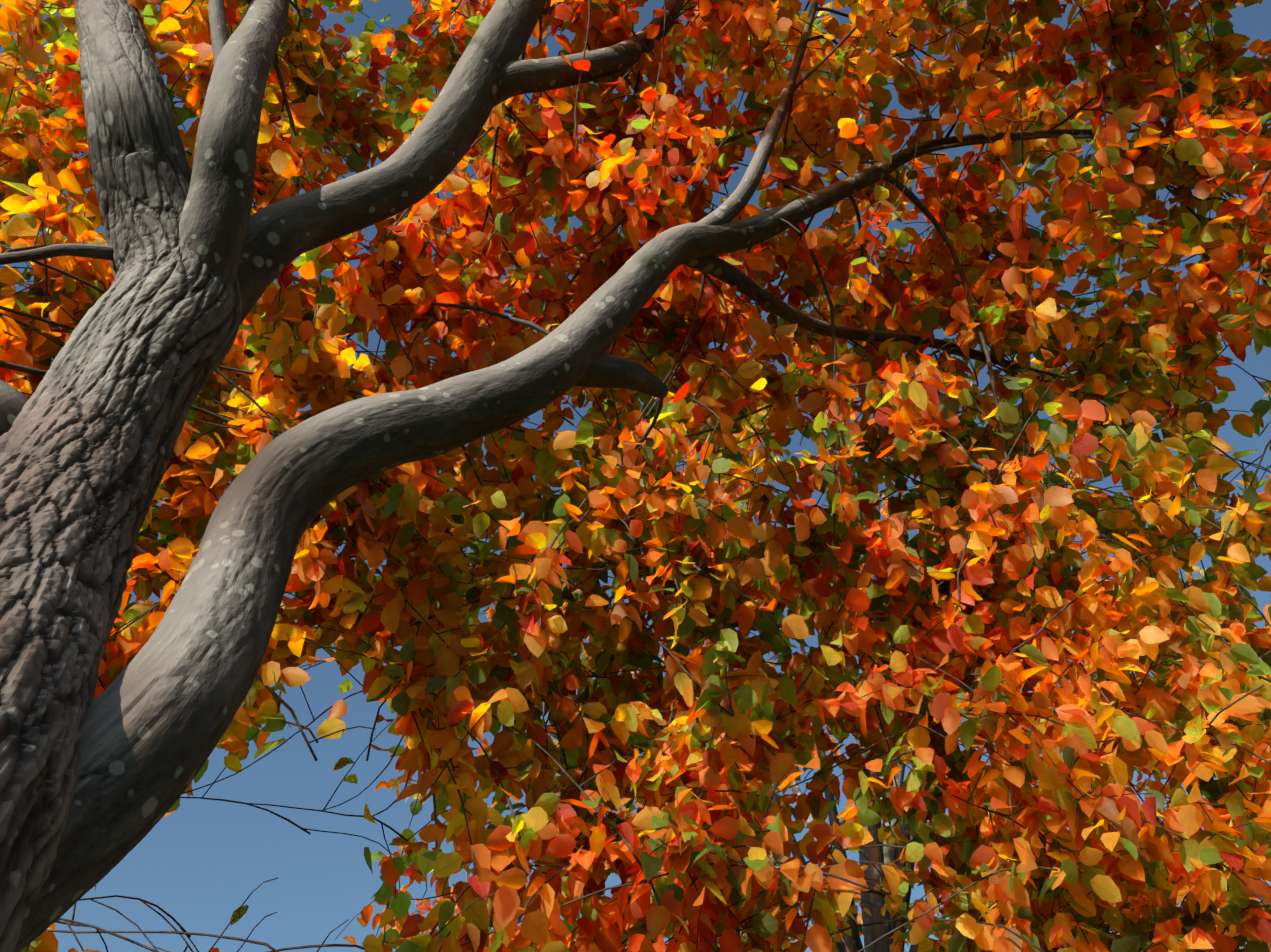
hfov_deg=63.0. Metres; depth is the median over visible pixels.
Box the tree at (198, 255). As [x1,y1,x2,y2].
[0,0,1270,951]
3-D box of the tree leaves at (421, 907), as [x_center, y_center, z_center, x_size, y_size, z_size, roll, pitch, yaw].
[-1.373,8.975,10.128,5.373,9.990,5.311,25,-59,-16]
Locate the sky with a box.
[0,0,1270,951]
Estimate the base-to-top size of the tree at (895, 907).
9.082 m
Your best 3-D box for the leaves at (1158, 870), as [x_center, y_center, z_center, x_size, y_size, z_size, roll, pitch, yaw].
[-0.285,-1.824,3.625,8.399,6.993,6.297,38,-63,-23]
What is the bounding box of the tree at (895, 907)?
[477,341,1205,951]
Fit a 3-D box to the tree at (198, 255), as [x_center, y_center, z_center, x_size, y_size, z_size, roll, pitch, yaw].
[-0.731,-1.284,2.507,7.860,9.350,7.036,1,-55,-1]
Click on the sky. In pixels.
(202, 860)
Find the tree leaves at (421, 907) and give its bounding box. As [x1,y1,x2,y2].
[391,843,576,949]
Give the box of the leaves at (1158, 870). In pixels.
[0,0,1270,951]

